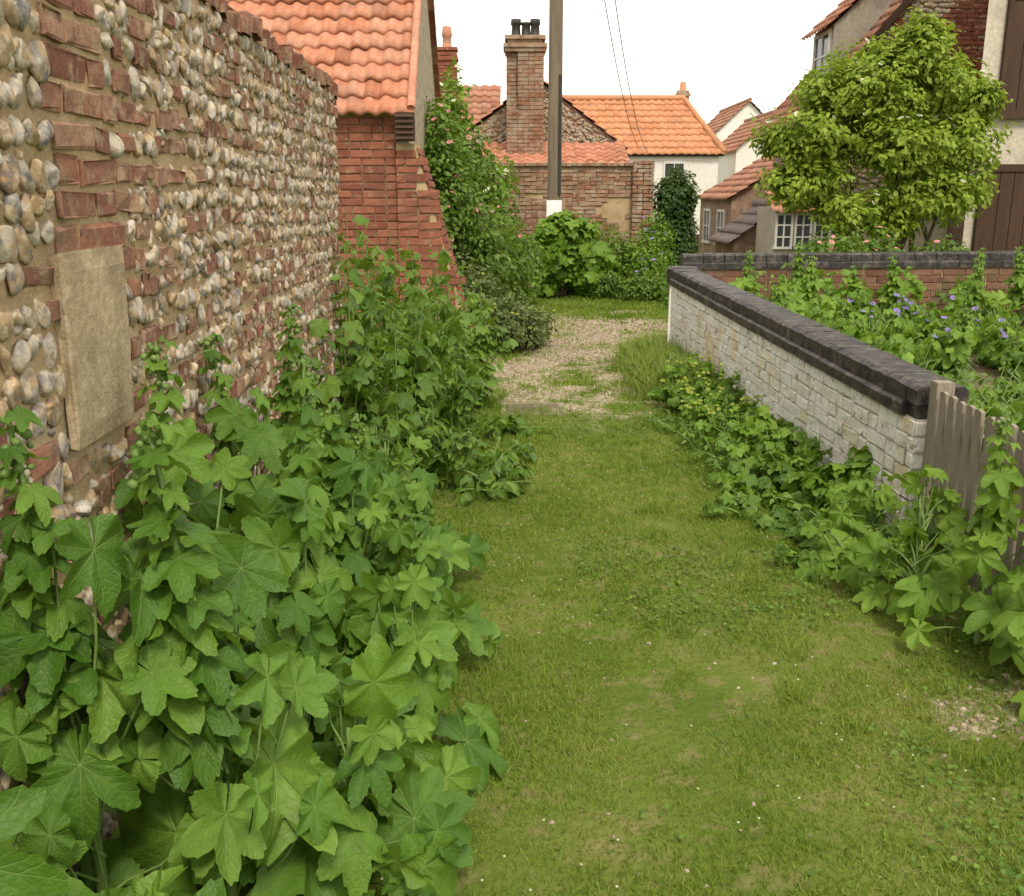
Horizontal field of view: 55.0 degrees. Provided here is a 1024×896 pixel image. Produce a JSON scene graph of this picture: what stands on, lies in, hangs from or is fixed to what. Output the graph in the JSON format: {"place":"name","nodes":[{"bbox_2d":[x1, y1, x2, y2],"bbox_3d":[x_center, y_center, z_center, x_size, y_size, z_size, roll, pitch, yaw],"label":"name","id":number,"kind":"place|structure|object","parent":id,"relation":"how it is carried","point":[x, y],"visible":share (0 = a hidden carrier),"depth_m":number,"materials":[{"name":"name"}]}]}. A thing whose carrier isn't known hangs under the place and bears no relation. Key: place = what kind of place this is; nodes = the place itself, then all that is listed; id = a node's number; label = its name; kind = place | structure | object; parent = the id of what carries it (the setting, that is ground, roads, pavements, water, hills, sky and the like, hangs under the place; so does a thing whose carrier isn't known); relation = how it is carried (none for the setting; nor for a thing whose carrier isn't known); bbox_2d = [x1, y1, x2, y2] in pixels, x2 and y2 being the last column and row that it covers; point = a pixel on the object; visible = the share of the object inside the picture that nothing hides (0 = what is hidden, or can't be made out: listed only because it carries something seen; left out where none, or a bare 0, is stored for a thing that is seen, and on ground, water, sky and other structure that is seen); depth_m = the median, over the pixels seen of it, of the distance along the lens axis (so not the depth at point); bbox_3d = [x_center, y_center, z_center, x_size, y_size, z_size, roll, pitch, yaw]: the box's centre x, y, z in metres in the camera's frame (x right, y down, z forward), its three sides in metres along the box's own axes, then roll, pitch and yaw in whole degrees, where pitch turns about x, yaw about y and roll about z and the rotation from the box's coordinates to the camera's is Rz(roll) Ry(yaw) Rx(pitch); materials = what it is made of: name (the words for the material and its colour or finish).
{"place":"outdoors","nodes":[
{"label":"outdoors","id":0,"kind":"place"},
{"bbox_2d":[196,288,1023,895],"bbox_3d":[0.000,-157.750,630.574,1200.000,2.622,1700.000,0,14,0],"label":"ground","id":1,"kind":"structure","parent":0,"point":[704,710],"depth_m":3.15,"materials":[{"name":"green plant"}]},
{"bbox_2d":[0,785,104,895],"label":"hollyhock","id":2,"kind":"object","parent":1,"relation":"on","point":[21,873],"visible":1,"depth_m":1.16,"materials":[{"name":"green plant"}]},
{"bbox_2d":[0,405,225,895],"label":"hollyhock","id":3,"kind":"object","parent":1,"relation":"on","point":[68,742],"visible":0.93,"depth_m":1.70,"materials":[{"name":"green plant"}]},
{"bbox_2d":[0,0,346,888],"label":"flint wall","id":4,"kind":"structure","parent":1,"relation":"on","point":[168,170],"depth_m":2.47,"materials":[{"name":"stone"}]},
{"bbox_2d":[131,865,226,895],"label":"hollyhock","id":5,"kind":"object","parent":1,"relation":"on","point":[156,883],"visible":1,"depth_m":1.44,"materials":[{"name":"green plant"}]},
{"bbox_2d":[113,334,268,797],"bbox_3d":[-0.756,0.376,2.391,0.481,1.290,0.483,0,14,0],"label":"hollyhock","id":6,"kind":"object","parent":1,"relation":"on","point":[193,449],"visible":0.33,"depth_m":2.29,"materials":[{"name":"green plant"}]},
{"bbox_2d":[79,413,365,895],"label":"hollyhock","id":7,"kind":"object","parent":1,"relation":"on","point":[280,803],"visible":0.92,"depth_m":1.83,"materials":[{"name":"green plant"}]},
{"bbox_2d":[197,332,331,629],"bbox_3d":[-0.803,0.238,3.095,0.462,1.210,0.516,0,14,0],"label":"hollyhock","id":8,"kind":"object","parent":1,"relation":"on","point":[247,433],"visible":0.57,"depth_m":2.92,"materials":[{"name":"green plant"}]},
{"bbox_2d":[210,356,394,779],"bbox_3d":[-0.557,0.372,2.588,0.568,1.202,0.458,-12,18,-39],"label":"hollyhock","id":9,"kind":"object","parent":1,"relation":"on","point":[291,534],"visible":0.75,"depth_m":2.46,"materials":[{"name":"green plant"}]},
{"bbox_2d":[255,303,368,561],"bbox_3d":[-0.857,0.067,3.723,0.447,1.231,0.446,12,19,39],"label":"hollyhock","id":10,"kind":"object","parent":1,"relation":"on","point":[280,398],"visible":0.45,"depth_m":3.61,"materials":[{"name":"green plant"}]},
{"bbox_2d":[225,632,475,895],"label":"hollyhock","id":11,"kind":"object","parent":1,"relation":"on","point":[426,849],"visible":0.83,"depth_m":2.14,"materials":[{"name":"green plant"}]},
{"bbox_2d":[309,209,393,451],"bbox_3d":[-0.951,-0.431,5.046,0.673,1.544,0.494,0,14,0],"label":"tall mallow","id":12,"kind":"object","parent":1,"relation":"on","point":[357,385],"visible":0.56,"depth_m":5.02,"materials":[{"name":"green plant"}]},
{"bbox_2d":[227,0,479,358],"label":"brick house","id":13,"kind":"structure","parent":1,"relation":"on","point":[377,60],"depth_m":9.71,"materials":[{"name":"red brick"}]},
{"bbox_2d":[304,400,413,651],"bbox_3d":[-0.630,0.319,3.252,0.579,0.975,0.486,-4,15,-14],"label":"hollyhock","id":14,"kind":"object","parent":1,"relation":"on","point":[342,476],"visible":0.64,"depth_m":3.14,"materials":[{"name":"green plant"}]},
{"bbox_2d":[330,222,391,445],"bbox_3d":[-0.945,-0.577,5.774,0.519,1.466,0.401,-3,15,-12],"label":"tall mallow","id":15,"kind":"object","parent":1,"relation":"on","point":[369,297],"visible":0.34,"depth_m":5.68,"materials":[{"name":"green plant"}]},
{"bbox_2d":[312,413,423,558],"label":"hollyhock","id":16,"kind":"object","parent":1,"relation":"on","point":[387,489],"visible":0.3,"depth_m":3.83,"materials":[{"name":"green plant"}]},
{"bbox_2d":[334,329,434,483],"bbox_3d":[-0.755,-0.178,5.349,0.650,0.903,0.678,0,14,0],"label":"tall mallow","id":17,"kind":"object","parent":1,"relation":"on","point":[404,420],"visible":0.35,"depth_m":5.26,"materials":[{"name":"green plant"}]},
{"bbox_2d":[349,230,430,365],"bbox_3d":[-0.996,-1.061,7.899,0.585,1.355,0.903,2,14,8],"label":"tall mallow","id":18,"kind":"object","parent":1,"relation":"on","point":[386,283],"visible":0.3,"depth_m":7.72,"materials":[{"name":"green plant"}]},
{"bbox_2d":[340,214,439,429],"bbox_3d":[-0.885,-0.870,6.882,0.794,1.487,0.552,6,15,22],"label":"tall mallow","id":19,"kind":"object","parent":1,"relation":"on","point":[359,295],"visible":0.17,"depth_m":6.77,"materials":[{"name":"green plant"}]},
{"bbox_2d":[352,415,438,520],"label":"hollyhock","id":20,"kind":"object","parent":1,"relation":"on","point":[406,459],"visible":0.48,"depth_m":4.62,"materials":[{"name":"green plant"}]},
{"bbox_2d":[371,272,444,431],"bbox_3d":[-0.691,-0.543,6.277,0.515,1.153,0.623,0,14,0],"label":"tall mallow","id":21,"kind":"object","parent":1,"relation":"on","point":[418,361],"visible":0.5,"depth_m":6.16,"materials":[{"name":"green plant"}]},
{"bbox_2d":[314,563,508,794],"bbox_3d":[-0.299,0.645,2.710,0.605,0.692,0.529,0,14,0],"label":"hollyhock","id":22,"kind":"object","parent":1,"relation":"on","point":[373,605],"visible":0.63,"depth_m":2.65,"materials":[{"name":"green plant"}]},
{"bbox_2d":[336,512,502,660],"bbox_3d":[-0.322,0.508,3.401,0.489,0.593,0.580,11,18,37],"label":"hollyhock","id":23,"kind":"object","parent":1,"relation":"on","point":[431,548],"visible":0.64,"depth_m":3.35,"materials":[{"name":"green plant"}]},
{"bbox_2d":[363,480,489,577],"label":"hollyhock","id":24,"kind":"object","parent":1,"relation":"on","point":[469,551],"visible":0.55,"depth_m":4.03,"materials":[{"name":"green plant"}]},
{"bbox_2d":[376,241,477,400],"bbox_3d":[-0.620,-0.822,7.061,0.947,1.306,0.756,8,16,28],"label":"tall mallow","id":25,"kind":"object","parent":1,"relation":"on","point":[454,331],"visible":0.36,"depth_m":7.00,"materials":[{"name":"green plant"}]},
{"bbox_2d":[378,373,487,487],"bbox_3d":[-0.457,-0.093,5.659,0.645,0.703,0.777,0,14,0],"label":"tall mallow","id":26,"kind":"object","parent":1,"relation":"on","point":[438,451],"visible":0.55,"depth_m":5.55,"materials":[{"name":"green plant"}]},
{"bbox_2d":[397,275,491,364],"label":"tall mallow","id":27,"kind":"object","parent":1,"relation":"on","point":[472,304],"visible":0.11,"depth_m":8.08,"materials":[{"name":"green plant"}]},
{"bbox_2d":[402,339,496,438],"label":"tall mallow","id":28,"kind":"object","parent":1,"relation":"on","point":[467,387],"visible":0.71,"depth_m":6.39,"materials":[{"name":"green plant"}]},
{"bbox_2d":[437,26,500,132],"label":"terraced house","id":29,"kind":"structure","parent":1,"relation":"on","point":[484,99],"depth_m":25.43,"materials":[{"name":"tile"}]},
{"bbox_2d":[435,312,517,410],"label":"tall mallow","id":30,"kind":"object","parent":1,"relation":"on","point":[489,346],"visible":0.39,"depth_m":7.48,"materials":[{"name":"green plant"}]},
{"bbox_2d":[436,56,519,230],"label":"climbing shrub","id":31,"kind":"object","parent":1,"relation":"on","point":[453,103],"visible":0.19,"depth_m":13.38,"materials":[{"name":"green plant"}]},
{"bbox_2d":[424,95,542,308],"bbox_3d":[-0.579,-2.732,11.775,1.328,2.823,2.443,7,16,26],"label":"rose bush","id":32,"kind":"object","parent":1,"relation":"on","point":[445,153],"visible":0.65,"depth_m":11.57,"materials":[{"name":"green plant"}]},
{"bbox_2d":[453,436,536,481],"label":"dock plant","id":33,"kind":"object","parent":1,"relation":"on","point":[470,462],"visible":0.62,"depth_m":5.96,"materials":[{"name":"green plant"}]},
{"bbox_2d":[450,449,545,505],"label":"dock plant","id":34,"kind":"object","parent":1,"relation":"on","point":[503,486],"visible":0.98,"depth_m":5.47,"materials":[{"name":"green plant"}]},
{"bbox_2d":[462,412,545,441],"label":"dock plant","id":35,"kind":"object","parent":1,"relation":"on","point":[494,426],"visible":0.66,"depth_m":6.69,"materials":[{"name":"green plant"}]},
{"bbox_2d":[453,250,558,352],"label":"shrub","id":36,"kind":"object","parent":1,"relation":"on","point":[529,327],"visible":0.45,"depth_m":10.42,"materials":[{"name":"green plant"}]},
{"bbox_2d":[471,176,551,308],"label":"shrub","id":37,"kind":"object","parent":1,"relation":"on","point":[514,219],"visible":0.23,"depth_m":14.65,"materials":[{"name":"green plant"}]},
{"bbox_2d":[461,19,629,163],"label":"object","id":38,"kind":"structure","parent":1,"relation":"on","point":[516,121],"depth_m":19.73,"materials":[{"name":"brick"}]},
{"bbox_2d":[452,161,654,277],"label":"yard wall","id":39,"kind":"structure","parent":1,"relation":"on","point":[618,195],"depth_m":18.86,"materials":[{"name":"brick"}]},
{"bbox_2d":[546,0,562,217],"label":"telegraph pole","id":40,"kind":"object","parent":1,"relation":"on","point":[554,200],"visible":0.66,"depth_m":16.32,"materials":[{"name":"wood"}]},
{"bbox_2d":[522,208,615,297],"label":"round bush","id":41,"kind":"object","parent":1,"relation":"on","point":[578,257],"visible":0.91,"depth_m":15.63,"materials":[{"name":"green plant"}]},
{"bbox_2d":[573,262,677,301],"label":"shrub","id":42,"kind":"object","parent":1,"relation":"on","point":[642,291],"visible":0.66,"depth_m":15.70,"materials":[{"name":"green plant"}]},
{"bbox_2d":[577,209,682,288],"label":"shrub","id":43,"kind":"object","parent":1,"relation":"on","point":[652,258],"visible":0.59,"depth_m":17.41,"materials":[{"name":"green plant"}]},
{"bbox_2d":[562,82,727,250],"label":"white house","id":44,"kind":"structure","parent":1,"relation":"on","point":[675,130],"depth_m":34.03,"materials":[{"name":"tile"}]},
{"bbox_2d":[647,164,702,277],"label":"ivy column","id":45,"kind":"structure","parent":1,"relation":"on","point":[676,202],"depth_m":18.74,"materials":[{"name":"green plant"}]},
{"bbox_2d":[645,377,724,409],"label":"mallow clump","id":46,"kind":"object","parent":1,"relation":"on","point":[661,393],"visible":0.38,"depth_m":7.62,"materials":[{"name":"green plant"}]},
{"bbox_2d":[657,350,717,393],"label":"mallow clump","id":47,"kind":"object","parent":1,"relation":"on","point":[708,367],"visible":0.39,"depth_m":7.92,"materials":[{"name":"green plant"}]},
{"bbox_2d":[659,362,744,412],"bbox_3d":[1.510,-0.445,7.436,0.750,0.399,0.493,-8,16,-29],"label":"ladys mantle","id":48,"kind":"object","parent":1,"relation":"on","point":[707,389],"visible":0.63,"depth_m":7.43,"materials":[{"name":"green plant"}]},
{"bbox_2d":[382,343,1023,895],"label":"clover","id":49,"kind":"object","parent":1,"relation":"on","point":[946,825],"visible":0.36,"depth_m":3.77,"materials":[{"name":"green plant"}]},
{"bbox_2d":[674,387,760,433],"bbox_3d":[1.450,-0.281,6.974,0.766,0.343,0.529,-12,19,-40],"label":"ladys mantle","id":50,"kind":"object","parent":1,"relation":"on","point":[695,410],"visible":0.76,"depth_m":6.87,"materials":[{"name":"green plant"}]},
{"bbox_2d":[697,156,772,252],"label":"brick cottage","id":51,"kind":"structure","parent":1,"relation":"on","point":[726,201],"depth_m":25.29,"materials":[{"name":"brown brick"}]},
{"bbox_2d":[707,98,762,141],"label":"gabled house","id":52,"kind":"structure","parent":1,"relation":"on","point":[724,123],"depth_m":43.85,"materials":[{"name":"white paint"}]},
{"bbox_2d":[707,199,770,252],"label":"slate outbuilding","id":53,"kind":"structure","parent":1,"relation":"on","point":[737,235],"depth_m":21.60,"materials":[{"name":"brick"}]},
{"bbox_2d":[717,109,776,183],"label":"white house","id":54,"kind":"structure","parent":1,"relation":"on","point":[739,156],"depth_m":37.38,"materials":[{"name":"white paint"}]},
{"bbox_2d":[694,404,819,465],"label":"mallow clump","id":55,"kind":"object","parent":1,"relation":"on","point":[762,414],"visible":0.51,"depth_m":6.03,"materials":[{"name":"green plant"}]},
{"bbox_2d":[706,450,809,494],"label":"mallow clump","id":56,"kind":"object","parent":1,"relation":"on","point":[736,466],"visible":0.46,"depth_m":5.60,"materials":[{"name":"green plant"}]},
{"bbox_2d":[702,488,829,540],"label":"mallow clump","id":57,"kind":"object","parent":1,"relation":"on","point":[764,520],"visible":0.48,"depth_m":4.94,"materials":[{"name":"green plant"}]},
{"bbox_2d":[719,473,821,510],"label":"mallow clump","id":58,"kind":"object","parent":1,"relation":"on","point":[726,497],"visible":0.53,"depth_m":5.18,"materials":[{"name":"green plant"}]},
{"bbox_2d":[715,420,831,475],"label":"mallow clump","id":59,"kind":"object","parent":1,"relation":"on","point":[807,455],"visible":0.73,"depth_m":5.75,"materials":[{"name":"green plant"}]},
{"bbox_2d":[741,450,831,509],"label":"mallow clump","id":60,"kind":"object","parent":1,"relation":"on","point":[785,479],"visible":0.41,"depth_m":5.33,"materials":[{"name":"green plant"}]},
{"bbox_2d":[742,503,890,566],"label":"mallow clump","id":61,"kind":"object","parent":1,"relation":"on","point":[778,550],"visible":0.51,"depth_m":4.69,"materials":[{"name":"green plant"}]},
{"bbox_2d":[669,269,968,534],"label":"garden wall","id":62,"kind":"structure","parent":1,"relation":"on","point":[840,393],"depth_m":5.87,"materials":[{"name":"brick"}]},
{"bbox_2d":[773,518,871,581],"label":"hollyhock","id":63,"kind":"object","parent":1,"relation":"on","point":[820,528],"visible":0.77,"depth_m":4.27,"materials":[{"name":"green plant"}]},
{"bbox_2d":[770,484,896,541],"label":"mallow clump","id":64,"kind":"object","parent":1,"relation":"on","point":[825,515],"visible":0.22,"depth_m":4.79,"materials":[{"name":"green plant"}]},
{"bbox_2d":[800,445,886,524],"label":"mallow clump","id":65,"kind":"object","parent":1,"relation":"on","point":[826,482],"visible":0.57,"depth_m":5.04,"materials":[{"name":"green plant"}]},
{"bbox_2d":[755,169,947,252],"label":"cottage","id":66,"kind":"object","parent":1,"relation":"on","point":[778,230],"depth_m":18.58,"materials":[{"name":"white paint"}]},
{"bbox_2d":[772,213,793,248],"bbox_3d":[5.120,-4.087,18.545,0.390,0.660,0.100,0,14,0],"label":"window","id":67,"kind":"structure","parent":66,"relation":"in","point":[783,235],"depth_m":18.54,"materials":[{"name":"white paint"}]},
{"bbox_2d":[793,213,812,248],"bbox_3d":[5.480,-4.087,18.545,0.390,0.660,0.100,0,14,0],"label":"window","id":68,"kind":"structure","parent":66,"relation":"in","point":[800,222],"depth_m":18.53,"materials":[{"name":"white paint"}]},
{"bbox_2d":[680,251,1023,324],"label":"cross wall","id":69,"kind":"structure","parent":1,"relation":"on","point":[935,271],"depth_m":10.29,"materials":[{"name":"brick"}]},
{"bbox_2d":[799,464,932,567],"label":"hollyhock","id":70,"kind":"object","parent":1,"relation":"on","point":[844,507],"visible":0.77,"depth_m":4.38,"materials":[{"name":"green plant"}]},
{"bbox_2d":[751,0,988,249],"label":"flint house","id":71,"kind":"structure","parent":1,"relation":"on","point":[861,20],"depth_m":18.24,"materials":[{"name":"red brick"}]},
{"bbox_2d":[811,29,831,77],"bbox_3d":[5.980,-7.553,19.024,0.100,0.880,1.060,0,14,0],"label":"window","id":72,"kind":"structure","parent":71,"relation":"in","point":[822,42],"depth_m":18.99,"materials":[{"name":"white paint"}]},
{"bbox_2d":[744,4,1016,251],"bbox_3d":[4.612,-3.457,12.454,3.320,4.003,1.926,0,14,0],"label":"tree","id":73,"kind":"object","parent":1,"relation":"on","point":[915,77],"visible":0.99,"depth_m":12.08,"materials":[{"name":"green plant"}]},
{"bbox_2d":[793,223,969,251],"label":"rose bush","id":74,"kind":"object","parent":1,"relation":"on","point":[854,245],"visible":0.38,"depth_m":11.34,"materials":[{"name":"green plant"}]},
{"bbox_2d":[840,464,967,612],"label":"hollyhock","id":75,"kind":"object","parent":1,"relation":"on","point":[941,504],"visible":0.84,"depth_m":4.05,"materials":[{"name":"green plant"}]},
{"bbox_2d":[854,526,975,646],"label":"hollyhock","id":76,"kind":"object","parent":1,"relation":"on","point":[923,595],"visible":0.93,"depth_m":3.73,"materials":[{"name":"green plant"}]},
{"bbox_2d":[899,415,1023,674],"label":"hollyhock","id":77,"kind":"object","parent":1,"relation":"on","point":[990,524],"visible":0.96,"depth_m":3.46,"materials":[{"name":"green plant"}]},
{"bbox_2d":[915,380,1023,594],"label":"picket fence","id":78,"kind":"object","parent":1,"relation":"on","point":[955,443],"visible":0.5,"depth_m":4.14,"materials":[{"name":"grey wood"}]},
{"bbox_2d":[962,0,1023,250],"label":"rendered building","id":79,"kind":"structure","parent":1,"relation":"on","point":[997,224],"depth_m":13.86,"materials":[{"name":"beige paint"}]},
{"bbox_2d":[971,164,1023,250],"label":"garage door","id":80,"kind":"structure","parent":79,"relation":"in","point":[1000,227],"depth_m":14.06,"materials":[{"name":"brown wood"}]},
{"bbox_2d":[981,583,1023,719],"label":"hollyhock","id":81,"kind":"object","parent":1,"relation":"on","point":[1013,621],"visible":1,"depth_m":3.23,"materials":[{"name":"green plant"}]},
{"bbox_2d":[434,0,842,134],"label":"sky","id":82,"kind":"structure","parent":0,"point":[727,53],"materials":[{"name":"white"}]},
{"bbox_2d":[597,325,719,401],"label":"tall grass","id":83,"kind":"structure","parent":0,"point":[646,356],"depth_m":8.66,"materials":[{"name":"green plant"}]},
{"bbox_2d":[453,310,1023,885],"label":"gravel","id":84,"kind":"structure","parent":0,"point":[951,728],"depth_m":8.40,"materials":[{"name":"beige gravel"}]},
{"bbox_2d":[898,325,1023,555],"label":"garden soil","id":85,"kind":"structure","parent":0,"point":[980,369],"depth_m":7.47,"materials":[{"name":"brown soil"}]},
{"bbox_2d":[728,250,765,297],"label":"hollyhock","id":86,"kind":"object","parent":85,"relation":"on","point":[747,283],"visible":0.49,"depth_m":9.46,"materials":[{"name":"green plant"}]},
{"bbox_2d":[770,240,825,307],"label":"hollyhock","id":87,"kind":"object","parent":85,"relation":"on","point":[785,284],"visible":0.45,"depth_m":9.86,"materials":[{"name":"green plant"}]},
{"bbox_2d":[784,256,840,322],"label":"hollyhock","id":88,"kind":"object","parent":85,"relation":"on","point":[797,293],"visible":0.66,"depth_m":9.11,"materials":[{"name":"green plant"}]},
{"bbox_2d":[815,269,873,323],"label":"garden plant","id":89,"kind":"object","parent":85,"relation":"on","point":[837,296],"visible":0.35,"depth_m":9.55,"materials":[{"name":"green plant"}]},
{"bbox_2d":[823,301,890,352],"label":"hollyhock","id":90,"kind":"object","parent":85,"relation":"on","point":[849,316],"visible":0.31,"depth_m":7.55,"materials":[{"name":"green plant"}]},
{"bbox_2d":[834,266,883,324],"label":"hollyhock","id":91,"kind":"object","parent":85,"relation":"on","point":[855,286],"visible":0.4,"depth_m":9.68,"materials":[{"name":"green plant"}]},
{"bbox_2d":[845,290,922,337],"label":"garden plant","id":92,"kind":"object","parent":85,"relation":"on","point":[861,313],"visible":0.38,"depth_m":9.35,"materials":[{"name":"green plant"}]},
{"bbox_2d":[877,255,922,319],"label":"hollyhock","id":93,"kind":"object","parent":85,"relation":"on","point":[888,290],"visible":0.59,"depth_m":9.88,"materials":[{"name":"green plant"}]},
{"bbox_2d":[889,332,953,375],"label":"garden plant","id":94,"kind":"object","parent":85,"relation":"on","point":[930,350],"visible":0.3,"depth_m":6.87,"materials":[{"name":"green plant"}]},
{"bbox_2d":[883,305,983,348],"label":"garden plant","id":95,"kind":"object","parent":85,"relation":"on","point":[929,317],"visible":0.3,"depth_m":8.34,"materials":[{"name":"green plant"}]},
{"bbox_2d":[918,307,979,383],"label":"hollyhock","id":96,"kind":"object","parent":85,"relation":"on","point":[963,338],"visible":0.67,"depth_m":6.87,"materials":[{"name":"green plant"}]},
{"bbox_2d":[949,247,1002,315],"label":"hollyhock","id":97,"kind":"object","parent":85,"relation":"on","point":[962,284],"visible":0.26,"depth_m":9.75,"materials":[{"name":"green plant"}]},
{"bbox_2d":[953,261,1008,339],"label":"hollyhock","id":98,"kind":"object","parent":85,"relation":"on","point":[974,295],"visible":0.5,"depth_m":8.42,"materials":[{"name":"green plant"}]},
{"bbox_2d":[971,304,1008,369],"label":"garden plant","id":99,"kind":"object","parent":85,"relation":"on","point":[984,352],"visible":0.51,"depth_m":7.74,"materials":[{"name":"green plant"}]},
{"bbox_2d":[978,316,1023,379],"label":"garden plant","id":100,"kind":"object","parent":85,"relation":"on","point":[1002,351],"visible":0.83,"depth_m":7.38,"materials":[{"name":"green plant"}]},
{"bbox_2d":[1001,246,1023,329],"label":"hollyhock","id":101,"kind":"object","parent":85,"relation":"on","point":[1017,278],"visible":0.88,"depth_m":9.77,"materials":[{"name":"green plant"}]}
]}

